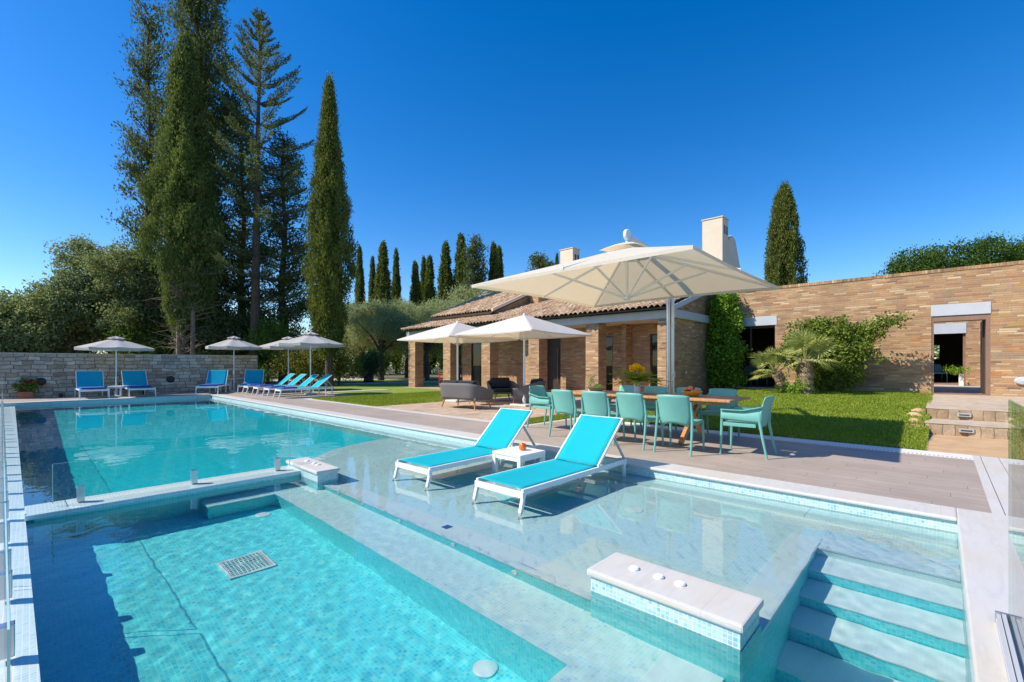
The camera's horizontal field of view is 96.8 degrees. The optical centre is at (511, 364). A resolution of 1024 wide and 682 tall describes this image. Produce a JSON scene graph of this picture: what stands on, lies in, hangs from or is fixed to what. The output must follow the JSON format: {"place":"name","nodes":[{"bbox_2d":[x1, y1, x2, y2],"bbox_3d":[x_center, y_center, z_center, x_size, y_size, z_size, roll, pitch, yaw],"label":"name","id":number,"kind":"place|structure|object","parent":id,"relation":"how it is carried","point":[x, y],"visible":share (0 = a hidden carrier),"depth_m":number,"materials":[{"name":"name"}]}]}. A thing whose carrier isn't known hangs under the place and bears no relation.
{"place":"outdoors","nodes":[
{"label":"outdoors","id":0,"kind":"place"},
{"bbox_2d":[264,376,460,402],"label":"garden path","id":1,"kind":"structure","parent":0,"point":[290,380],"depth_m":32.00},
{"bbox_2d":[338,299,386,377],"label":"olive tree","id":2,"kind":"object","parent":1,"relation":"on","point":[345,338],"visible":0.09,"depth_m":40.80,"materials":[{"name":"green plant"}]},
{"bbox_2d":[368,299,441,377],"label":"olive tree","id":3,"kind":"object","parent":1,"relation":"on","point":[406,368],"visible":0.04,"depth_m":43.75,"materials":[{"name":"green plant"}]},
{"bbox_2d":[263,378,510,406],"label":"garden lawn","id":4,"kind":"structure","parent":0,"point":[396,387],"depth_m":24.27,"materials":[{"name":"plant"}]},
{"bbox_2d":[258,365,278,384],"bbox_3d":[-15.209,0.705,27.252,2.209,1.567,2.218,0,0,43],"label":"garden shrub","id":5,"kind":"object","parent":4,"relation":"on","point":[268,374],"visible":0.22,"depth_m":27.30,"materials":[{"name":"green plant"}]},
{"bbox_2d":[231,127,315,382],"bbox_3d":[-15.638,-7.486,31.279,5.987,17.564,5.898,0,0,5],"label":"conifer tree","id":6,"kind":"object","parent":4,"relation":"on","point":[285,288],"visible":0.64,"depth_m":30.42,"materials":[{"name":"green plant"}]},
{"bbox_2d":[264,350,324,384],"bbox_3d":[-12.898,-0.143,27.483,3.739,3.211,4.005,0,0,-21],"label":"garden shrub","id":7,"kind":"object","parent":4,"relation":"on","point":[298,363],"visible":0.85,"depth_m":26.98,"materials":[{"name":"green plant"}]},
{"bbox_2d":[299,72,359,386],"bbox_3d":[-10.693,-7.914,26.500,3.276,18.390,3.326,0,0,19],"label":"cypress tree","id":8,"kind":"object","parent":4,"relation":"on","point":[327,260],"visible":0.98,"depth_m":25.97,"materials":[{"name":"green plant"}]},
{"bbox_2d":[312,343,367,385],"bbox_3d":[-10.659,-0.061,28.187,3.379,2.956,3.073,0,0,-31],"label":"garden shrub","id":9,"kind":"object","parent":4,"relation":"on","point":[339,369],"visible":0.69,"depth_m":27.85,"materials":[{"name":"green plant"}]},
{"bbox_2d":[345,296,414,379],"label":"olive tree","id":10,"kind":"object","parent":4,"relation":"on","point":[371,317],"visible":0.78,"depth_m":35.66,"materials":[{"name":"green plant"}]},
{"bbox_2d":[312,391,510,405],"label":"grass","id":11,"kind":"structure","parent":4,"relation":"on","point":[398,398],"depth_m":16.48,"materials":[{"name":"plant"}]},
{"bbox_2d":[404,294,472,378],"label":"olive tree","id":12,"kind":"object","parent":4,"relation":"on","point":[457,300],"visible":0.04,"depth_m":40.16,"materials":[{"name":"green plant"}]},
{"bbox_2d":[0,389,991,512],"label":"pool deck","id":13,"kind":"structure","parent":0,"point":[947,481],"depth_m":6.22,"materials":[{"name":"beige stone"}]},
{"bbox_2d":[12,377,40,398],"bbox_3d":[-18.309,0.861,17.082,0.812,0.818,0.918,0,0,43],"label":"geranium pot","id":14,"kind":"object","parent":13,"relation":"on","point":[25,386],"visible":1,"depth_m":17.03,"materials":[{"name":"ceramic"}]},
{"bbox_2d":[74,371,109,398],"bbox_3d":[-16.221,0.758,17.549,1.956,1.032,0.846,0,0,42],"label":"sun lounger","id":15,"kind":"object","parent":13,"relation":"on","point":[87,381],"visible":1,"depth_m":17.79,"materials":[{"name":"blue"}]},
{"bbox_2d":[74,336,154,396],"bbox_3d":[-15.663,0.069,18.000,2.235,2.402,2.235,0,0,21],"label":"parasol","id":16,"kind":"object","parent":13,"relation":"on","point":[115,343],"visible":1,"depth_m":17.64,"materials":[{"name":"grey fabric"}]},
{"bbox_2d":[0,352,257,398],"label":"stone wall","id":17,"kind":"structure","parent":13,"relation":"on","point":[54,374],"depth_m":18.90,"materials":[{"name":"grey stone"}]},
{"bbox_2d":[119,370,155,397],"bbox_3d":[-15.220,0.758,18.480,1.956,1.032,0.846,0,0,41],"label":"sun lounger","id":18,"kind":"object","parent":13,"relation":"on","point":[134,379],"visible":0.95,"depth_m":18.70,"materials":[{"name":"fabric"}]},
{"bbox_2d":[195,370,229,394],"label":"sun lounger","id":19,"kind":"object","parent":13,"relation":"on","point":[217,378],"visible":0.98,"depth_m":20.67,"materials":[{"name":"fabric"}]},
{"bbox_2d":[205,336,261,391],"bbox_3d":[-13.023,-0.038,21.300,2.130,2.615,2.130,0,0,-41],"label":"parasol","id":20,"kind":"object","parent":13,"relation":"on","point":[233,343],"visible":1,"depth_m":20.94,"materials":[{"name":"grey fabric"}]},
{"bbox_2d":[237,370,264,392],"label":"sun lounger","id":21,"kind":"object","parent":13,"relation":"on","point":[253,376],"visible":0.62,"depth_m":21.58,"materials":[{"name":"fabric"}]},
{"bbox_2d":[242,373,296,393],"bbox_3d":[-10.806,0.843,20.319,2.087,0.862,0.686,0,0,-44],"label":"sun lounger","id":22,"kind":"object","parent":13,"relation":"on","point":[283,381],"visible":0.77,"depth_m":20.54,"materials":[{"name":"fabric"}]},
{"bbox_2d":[251,374,307,395],"bbox_3d":[-9.896,0.843,19.462,2.087,0.862,0.686,0,0,-44],"label":"sun lounger","id":23,"kind":"object","parent":13,"relation":"on","point":[296,380],"visible":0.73,"depth_m":19.75,"materials":[{"name":"fabric"}]},
{"bbox_2d":[260,336,316,383],"bbox_3d":[-11.111,-0.064,22.600,2.483,2.668,2.483,0,0,-14],"label":"parasol","id":24,"kind":"object","parent":13,"relation":"on","point":[271,346],"visible":0.52,"depth_m":22.21,"materials":[{"name":"grey fabric"}]},
{"bbox_2d":[262,374,320,396],"bbox_3d":[-8.987,0.843,18.605,2.087,0.862,0.686,0,0,-44],"label":"sun lounger","id":25,"kind":"object","parent":13,"relation":"on","point":[308,381],"visible":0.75,"depth_m":18.91,"materials":[{"name":"fabric"}]},
{"bbox_2d":[273,375,333,398],"bbox_3d":[-8.113,0.843,17.782,2.087,0.862,0.686,0,0,-44],"label":"sun lounger","id":26,"kind":"object","parent":13,"relation":"on","point":[320,382],"visible":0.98,"depth_m":17.97,"materials":[{"name":"teal"}]},
{"bbox_2d":[277,332,342,394],"bbox_3d":[-8.551,-0.064,19.300,2.483,2.668,2.483,0,0,-31],"label":"parasol","id":27,"kind":"object","parent":13,"relation":"on","point":[310,340],"visible":0.98,"depth_m":18.81,"materials":[{"name":"grey fabric"}]},
{"bbox_2d":[308,398,578,426],"bbox_3d":[-2.943,1.278,13.937,11.000,0.024,2.350,0,0,43],"label":"deck border","id":28,"kind":"object","parent":13,"relation":"on","point":[434,414],"visible":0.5,"depth_m":11.54,"materials":[{"name":"stone"}]},
{"bbox_2d":[527,385,566,427],"bbox_3d":[0.695,0.851,9.171,0.645,0.845,0.580,0,0,44],"label":"dining chair","id":29,"kind":"object","parent":13,"relation":"on","point":[540,397],"visible":0.79,"depth_m":9.11,"materials":[{"name":"teal plastic"}]},
{"bbox_2d":[548,389,584,436],"bbox_3d":[1.045,0.851,8.025,0.645,0.845,0.554,0,0,-44],"label":"dining chair","id":30,"kind":"object","parent":13,"relation":"on","point":[563,401],"visible":0.81,"depth_m":7.83,"materials":[{"name":"teal plastic"}]},
{"bbox_2d":[581,391,624,439],"bbox_3d":[1.500,0.851,7.596,0.554,0.845,0.645,0,0,41],"label":"dining chair","id":31,"kind":"object","parent":13,"relation":"on","point":[596,403],"visible":0.69,"depth_m":7.39,"materials":[{"name":"teal plastic"}]},
{"bbox_2d":[613,392,663,449],"bbox_3d":[1.983,0.851,7.141,0.645,0.845,0.554,0,0,-43],"label":"dining chair","id":32,"kind":"object","parent":13,"relation":"on","point":[632,406],"visible":0.86,"depth_m":6.94,"materials":[{"name":"teal plastic"}]},
{"bbox_2d":[630,386,668,430],"bbox_3d":[2.682,0.851,8.827,0.554,0.845,0.645,0,0,41],"label":"dining chair","id":33,"kind":"object","parent":13,"relation":"on","point":[650,406],"visible":0.31,"depth_m":9.00,"materials":[{"name":"teal plastic"}]},
{"bbox_2d":[573,390,749,444],"bbox_3d":[2.344,0.899,8.028,3.160,0.757,0.980,0,0,43],"label":"dining table","id":34,"kind":"object","parent":13,"relation":"on","point":[696,401],"visible":0.42,"depth_m":7.40,"materials":[{"name":"brown wood"}]},
{"bbox_2d":[608,363,670,393],"bbox_3d":[2.238,0.242,8.104,1.081,0.554,0.971,0,0,-28],"label":"flower vase","id":35,"kind":"object","parent":34,"relation":"on","point":[635,380],"visible":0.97,"depth_m":8.05,"materials":[{"name":"white ceramic"}]},
{"bbox_2d":[653,394,704,455],"bbox_3d":[2.461,0.851,6.690,0.554,0.845,0.645,0,0,40],"label":"dining chair","id":36,"kind":"object","parent":13,"relation":"on","point":[675,409],"visible":1,"depth_m":6.49,"materials":[{"name":"teal plastic"}]},
{"bbox_2d":[697,388,739,440],"bbox_3d":[3.611,0.851,7.951,0.554,0.845,0.645,0,0,39],"label":"dining chair","id":37,"kind":"object","parent":13,"relation":"on","point":[714,410],"visible":0.56,"depth_m":8.09,"materials":[{"name":"teal plastic"}]},
{"bbox_2d":[719,395,776,459],"bbox_3d":[3.370,0.851,6.473,0.645,0.845,0.580,0,0,41],"label":"dining chair","id":38,"kind":"object","parent":13,"relation":"on","point":[748,417],"visible":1,"depth_m":6.30,"materials":[{"name":"teal plastic"}]},
{"bbox_2d":[572,419,973,459],"bbox_3d":[3.920,1.278,8.446,6.520,0.023,0.430,0,0,43],"label":"curb","id":39,"kind":"object","parent":13,"relation":"on","point":[922,452],"visible":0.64,"depth_m":7.21,"materials":[{"name":"stone"}]},
{"bbox_2d":[376,385,615,420],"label":"patio paving","id":40,"kind":"structure","parent":0,"point":[484,411],"depth_m":13.41,"materials":[{"name":"stone"}]},
{"bbox_2d":[397,321,517,401],"bbox_3d":[-1.870,-0.117,15.600,2.940,2.774,2.940,0,0,-45],"label":"patio umbrella","id":41,"kind":"object","parent":40,"relation":"on","point":[445,334],"visible":0.82,"depth_m":15.34,"materials":[{"name":"fabric"}]},
{"bbox_2d":[440,380,493,409],"bbox_3d":[-1.375,0.862,13.322,1.634,0.816,0.892,0,0,37],"label":"garden sofa","id":42,"kind":"object","parent":40,"relation":"on","point":[458,390],"visible":0.99,"depth_m":12.89,"materials":[{"name":"grey fabric"}]},
{"bbox_2d":[487,377,518,401],"bbox_3d":[-0.351,0.862,15.871,1.044,0.816,0.872,0,0,-17],"label":"garden armchair","id":43,"kind":"object","parent":40,"relation":"on","point":[501,385],"visible":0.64,"depth_m":15.96,"materials":[{"name":"grey wicker"}]},
{"bbox_2d":[455,313,591,406],"bbox_3d":[0.375,-0.160,14.000,3.000,2.860,3.000,0,0,41],"label":"patio umbrella","id":44,"kind":"object","parent":40,"relation":"on","point":[523,326],"visible":0.98,"depth_m":13.69,"materials":[{"name":"white fabric"}]},
{"bbox_2d":[511,378,545,402],"bbox_3d":[0.561,0.862,14.702,0.892,0.816,1.634,0,0,15],"label":"garden armchair","id":45,"kind":"object","parent":40,"relation":"on","point":[521,391],"visible":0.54,"depth_m":14.00,"materials":[{"name":"grey fabric"}]},
{"bbox_2d":[401,215,739,394],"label":"brick house","id":46,"kind":"structure","parent":40,"relation":"on","point":[625,336],"depth_m":19.28,"materials":[{"name":"brown brick"}]},
{"bbox_2d":[548,339,560,389],"bbox_3d":[1.931,0.005,20.785,0.760,2.330,0.138,0,0,43],"label":"door","id":47,"kind":"structure","parent":46,"relation":"in","point":[554,345],"depth_m":20.79,"materials":[{"name":"wood"}]},
{"bbox_2d":[0,0,1023,365],"label":"sky","id":48,"kind":"structure","parent":0,"point":[527,127],"materials":[{"name":"blue"}]},
{"bbox_2d":[525,250,557,271],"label":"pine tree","id":49,"kind":"object","parent":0,"point":[539,261],"visible":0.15,"depth_m":59.35,"materials":[{"name":"green plant"}]},
{"bbox_2d":[259,366,999,446],"bbox_3d":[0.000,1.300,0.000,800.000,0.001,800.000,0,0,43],"label":"ground","id":50,"kind":"structure","parent":0,"point":[387,375],"depth_m":49.77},
{"bbox_2d":[0,301,60,352],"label":"leafy tree","id":51,"kind":"object","parent":50,"relation":"on","point":[11,345],"visible":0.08,"depth_m":29.69,"materials":[{"name":"green plant"}]},
{"bbox_2d":[0,284,78,352],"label":"leafy tree","id":52,"kind":"object","parent":50,"relation":"on","point":[5,299],"visible":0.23,"depth_m":29.26,"materials":[{"name":"green plant"}]},
{"bbox_2d":[0,252,118,352],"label":"leafy tree","id":53,"kind":"object","parent":50,"relation":"on","point":[68,315],"visible":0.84,"depth_m":29.51,"materials":[{"name":"green plant"}]},
{"bbox_2d":[43,233,142,353],"bbox_3d":[-28.837,-3.901,32.917,6.800,10.382,7.212,0,0,43],"label":"leafy tree","id":54,"kind":"object","parent":50,"relation":"on","point":[75,246],"visible":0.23,"depth_m":30.84,"materials":[{"name":"green plant"}]},
{"bbox_2d":[74,235,172,353],"bbox_3d":[-25.953,-3.691,31.508,5.970,9.965,6.405,0,0,43],"label":"leafy tree","id":55,"kind":"object","parent":50,"relation":"on","point":[110,267],"visible":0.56,"depth_m":29.98,"materials":[{"name":"green plant"}]},
{"bbox_2d":[101,0,171,352],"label":"conifer tree","id":56,"kind":"object","parent":50,"relation":"on","point":[143,70],"visible":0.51,"depth_m":30.39,"materials":[{"name":"green plant"}]},
{"bbox_2d":[101,312,175,353],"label":"leafy tree","id":57,"kind":"object","parent":50,"relation":"on","point":[141,339],"visible":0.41,"depth_m":30.04,"materials":[{"name":"green plant"}]},
{"bbox_2d":[129,27,226,354],"bbox_3d":[-19.811,-9.513,27.287,4.993,21.591,4.928,0,0,43],"label":"cypress tree","id":58,"kind":"object","parent":50,"relation":"on","point":[182,269],"visible":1,"depth_m":26.74,"materials":[{"name":"green plant"}]},
{"bbox_2d":[117,0,262,318],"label":"conifer tree","id":59,"kind":"object","parent":50,"relation":"on","point":[202,32],"visible":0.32,"depth_m":29.54,"materials":[{"name":"green plant"}]},
{"bbox_2d":[169,307,249,354],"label":"leafy tree","id":60,"kind":"object","parent":50,"relation":"on","point":[225,327],"visible":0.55,"depth_m":28.01,"materials":[{"name":"green plant"}]},
{"bbox_2d":[211,111,290,326],"bbox_3d":[-19.614,-8.585,32.981,6.750,19.759,6.422,0,0,43],"label":"conifer tree","id":61,"kind":"object","parent":50,"relation":"on","point":[243,194],"visible":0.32,"depth_m":32.51,"materials":[{"name":"green plant"}]},
{"bbox_2d":[205,7,315,369],"bbox_3d":[-15.789,-10.415,28.572,6.495,23.379,6.125,0,0,43],"label":"norfolk pine","id":62,"kind":"object","parent":50,"relation":"on","point":[256,216],"visible":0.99,"depth_m":28.04,"materials":[{"name":"green plant"}]},
{"bbox_2d":[237,316,303,384],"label":"young tree","id":63,"kind":"object","parent":50,"relation":"on","point":[263,332],"visible":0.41,"depth_m":28.25,"materials":[{"name":"green plant"}]},
{"bbox_2d":[353,244,365,358],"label":"cypress tree","id":64,"kind":"object","parent":50,"relation":"on","point":[359,289],"visible":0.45,"depth_m":61.72,"materials":[{"name":"green plant"}]},
{"bbox_2d":[265,324,460,375],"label":"woodland edge","id":65,"kind":"object","parent":50,"relation":"on","point":[401,360],"visible":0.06,"depth_m":58.01,"materials":[{"name":"green plant"}]},
{"bbox_2d":[367,255,375,350],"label":"cypress tree","id":66,"kind":"object","parent":50,"relation":"on","point":[372,275],"visible":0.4,"depth_m":63.73,"materials":[{"name":"green plant"}]},
{"bbox_2d":[352,343,391,381],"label":"holm oak","id":67,"kind":"object","parent":50,"relation":"on","point":[373,365],"visible":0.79,"depth_m":33.11,"materials":[{"name":"green plant"}]},
{"bbox_2d":[371,240,393,368],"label":"cypress tree","id":68,"kind":"object","parent":50,"relation":"on","point":[383,287],"visible":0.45,"depth_m":59.49,"materials":[{"name":"green plant"}]},
{"bbox_2d":[390,247,402,373],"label":"cypress tree","id":69,"kind":"object","parent":50,"relation":"on","point":[396,283],"visible":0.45,"depth_m":61.74,"materials":[{"name":"green plant"}]},
{"bbox_2d":[409,259,422,305],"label":"cypress tree","id":70,"kind":"object","parent":50,"relation":"on","point":[415,294],"visible":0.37,"depth_m":62.66,"materials":[{"name":"green plant"}]},
{"bbox_2d":[380,295,460,379],"bbox_3d":[-7.024,-2.303,37.715,7.844,7.199,7.456,0,0,-7],"label":"olive tree","id":71,"kind":"object","parent":50,"relation":"on","point":[425,315],"visible":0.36,"depth_m":37.42,"materials":[{"name":"green plant"}]},
{"bbox_2d":[419,255,425,371],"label":"cypress tree","id":72,"kind":"object","parent":50,"relation":"on","point":[423,268],"visible":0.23,"depth_m":65.72,"materials":[{"name":"green plant"}]},
{"bbox_2d":[422,254,437,372],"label":"cypress tree","id":73,"kind":"object","parent":50,"relation":"on","point":[429,291],"visible":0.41,"depth_m":61.60,"materials":[{"name":"green plant"}]},
{"bbox_2d":[436,240,454,369],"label":"cypress tree","id":74,"kind":"object","parent":50,"relation":"on","point":[445,279],"visible":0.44,"depth_m":59.47,"materials":[{"name":"green plant"}]},
{"bbox_2d":[451,232,468,373],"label":"cypress tree","id":75,"kind":"object","parent":50,"relation":"on","point":[458,270],"visible":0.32,"depth_m":59.48,"materials":[{"name":"green plant"}]},
{"bbox_2d":[444,281,497,352],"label":"olive tree","id":76,"kind":"object","parent":50,"relation":"on","point":[471,294],"visible":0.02,"depth_m":43.84,"materials":[{"name":"green plant"}]},
{"bbox_2d":[458,234,489,298],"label":"pine tree","id":77,"kind":"object","parent":50,"relation":"on","point":[473,266],"visible":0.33,"depth_m":57.16,"materials":[{"name":"green plant"}]},
{"bbox_2d":[0,394,973,681],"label":"swimming pool","id":78,"kind":"structure","parent":50,"relation":"in","point":[724,614],"depth_m":4.14,"materials":[{"name":"stone"}]},
{"bbox_2d":[0,434,7,500],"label":"glass fence","id":79,"kind":"object","parent":78,"relation":"on","point":[1,483],"visible":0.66,"depth_m":4.84,"materials":[{"name":"glass"}]},
{"bbox_2d":[0,457,10,571],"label":"glass fence","id":80,"kind":"object","parent":78,"relation":"on","point":[2,524],"visible":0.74,"depth_m":3.46,"materials":[{"name":"glass"}]},
{"bbox_2d":[0,503,14,681],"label":"glass fence","id":81,"kind":"object","parent":78,"relation":"on","point":[7,640],"visible":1,"depth_m":2.09,"materials":[{"name":"glass"}]},
{"bbox_2d":[52,437,289,502],"bbox_3d":[-3.599,1.134,5.075,0.056,0.392,2.157,0,0,43],"label":"glass fence","id":82,"kind":"object","parent":78,"relation":"on","point":[81,488],"visible":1,"depth_m":5.07,"materials":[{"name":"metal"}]},
{"bbox_2d":[393,408,535,486],"bbox_3d":[-0.556,1.113,6.183,0.686,0.882,2.087,0,0,42],"label":"sun lounger","id":83,"kind":"object","parent":78,"relation":"on","point":[505,426],"visible":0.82,"depth_m":6.38,"materials":[{"name":"fabric"}]},
{"bbox_2d":[15,398,971,681],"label":"pool water","id":84,"kind":"structure","parent":78,"relation":"in","point":[365,566],"depth_m":3.12,"materials":[{"name":"liquid"}]},
{"bbox_2d":[492,446,545,471],"bbox_3d":[0.091,1.340,5.987,0.500,0.420,0.500,0,0,43],"label":"side table","id":85,"kind":"object","parent":78,"relation":"on","point":[517,455],"visible":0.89,"depth_m":5.90,"materials":[{"name":"white plastic"}]},
{"bbox_2d":[472,414,626,512],"bbox_3d":[0.522,1.113,5.249,0.686,0.882,2.087,0,0,43],"label":"sun lounger","id":86,"kind":"object","parent":78,"relation":"on","point":[589,439],"visible":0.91,"depth_m":5.41,"materials":[{"name":"teal"}]},
{"bbox_2d":[486,240,500,292],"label":"cypress tree","id":87,"kind":"object","parent":50,"relation":"on","point":[494,272],"visible":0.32,"depth_m":57.68,"materials":[{"name":"green plant"}]},
{"bbox_2d":[497,245,503,277],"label":"cypress tree","id":88,"kind":"object","parent":50,"relation":"on","point":[500,260],"visible":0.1,"depth_m":59.73,"materials":[{"name":"green plant"}]},
{"bbox_2d":[763,179,809,285],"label":"cypress tree","id":89,"kind":"object","parent":50,"relation":"on","point":[785,248],"visible":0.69,"depth_m":32.36,"materials":[{"name":"green plant"}]},
{"bbox_2d":[712,260,1023,396],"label":"brick wing","id":90,"kind":"structure","parent":50,"relation":"on","point":[991,296],"depth_m":13.92,"materials":[{"name":"brick"}]},
{"bbox_2d":[703,292,752,389],"bbox_3d":[8.050,-0.879,17.201,2.124,4.014,1.369,0,0,43],"label":"climbing vine","id":91,"kind":"object","parent":90,"relation":"attached to","point":[724,357],"visible":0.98,"depth_m":16.94,"materials":[{"name":"green plant"}]},
{"bbox_2d":[739,325,774,386],"bbox_3d":[9.150,-0.300,17.189,1.540,2.280,0.070,0,0,43],"label":"window frame","id":92,"kind":"structure","parent":90,"relation":"in","point":[773,326],"depth_m":17.22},
{"bbox_2d":[942,364,971,385],"bbox_3d":[18.544,0.391,18.874,0.836,0.968,0.944,0,0,-15],"label":"white planter","id":93,"kind":"object","parent":90,"relation":"on","point":[953,370],"visible":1,"depth_m":18.82,"materials":[{"name":"ceramic"}]},
{"bbox_2d":[934,320,981,384],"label":"courtyard building","id":94,"kind":"structure","parent":90,"relation":"on","point":[958,343],"depth_m":19.80,"materials":[{"name":"brick"}]},
{"bbox_2d":[980,320,984,393],"bbox_3d":[13.977,-0.220,13.513,0.050,2.120,0.960,0,0,43],"label":"open door","id":95,"kind":"structure","parent":90,"relation":"in","point":[982,324],"depth_m":13.18,"materials":[{"name":"wood"}]},
{"bbox_2d":[872,229,1023,275],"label":"broadleaf tree","id":96,"kind":"object","parent":50,"relation":"on","point":[989,249],"visible":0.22,"depth_m":40.78,"materials":[{"name":"green plant"}]},
{"bbox_2d":[909,394,1023,439],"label":"stone steps","id":97,"kind":"structure","parent":50,"relation":"on","point":[986,419],"depth_m":8.73,"materials":[{"name":"beige stone"}]},
{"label":"turf strip","id":98,"kind":"structure","parent":50,"relation":"on","visible":0},
{"bbox_2d":[526,413,579,423],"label":"turf grass","id":99,"kind":"structure","parent":98,"relation":"on","point":[532,420],"depth_m":10.46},
{"bbox_2d":[619,388,932,449],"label":"lawn","id":100,"kind":"structure","parent":0,"point":[843,419],"depth_m":9.41,"materials":[{"name":"plant"}]},
{"bbox_2d":[471,229,778,417],"bbox_3d":[2.387,-0.603,8.613,4.000,3.745,4.850,0,0,43],"label":"cantilever umbrella","id":101,"kind":"object","parent":100,"relation":"on","point":[635,270],"visible":0.98,"depth_m":8.77,"materials":[{"name":"beige fabric"}]},
{"bbox_2d":[748,346,798,392],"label":"fan palm","id":102,"kind":"object","parent":100,"relation":"on","point":[766,358],"visible":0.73,"depth_m":14.11,"materials":[{"name":"plant"}]},
{"bbox_2d":[774,366,817,393],"bbox_3d":[8.502,0.616,13.668,1.078,1.127,0.839,0,0,15],"label":"ground shrub","id":103,"kind":"object","parent":100,"relation":"on","point":[795,386],"visible":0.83,"depth_m":13.60,"materials":[{"name":"green plant"}]},
{"bbox_2d":[769,328,845,393],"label":"fan palm","id":104,"kind":"object","parent":100,"relation":"on","point":[799,341],"visible":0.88,"depth_m":13.42,"materials":[{"name":"plant"}]},
{"bbox_2d":[779,309,914,391],"bbox_3d":[10.294,-0.333,14.350,3.639,2.708,1.594,0,0,43],"label":"flowering bush","id":105,"kind":"object","parent":100,"relation":"on","point":[853,345],"visible":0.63,"depth_m":14.02,"materials":[{"name":"green plant"}]},
{"bbox_2d":[924,434,1007,458],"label":"sandy path","id":106,"kind":"structure","parent":0,"point":[997,448],"depth_m":7.14,"materials":[{"name":"stone"}]},
{"bbox_2d":[956,455,1007,681],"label":"marble paving","id":107,"kind":"structure","parent":0,"point":[983,539],"depth_m":2.86,"materials":[{"name":"stone"}]},
{"bbox_2d":[995,399,1023,681],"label":"glass fence","id":108,"kind":"object","parent":107,"relation":"on","point":[1010,627],"visible":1,"depth_m":1.97,"materials":[{"name":"glass"}]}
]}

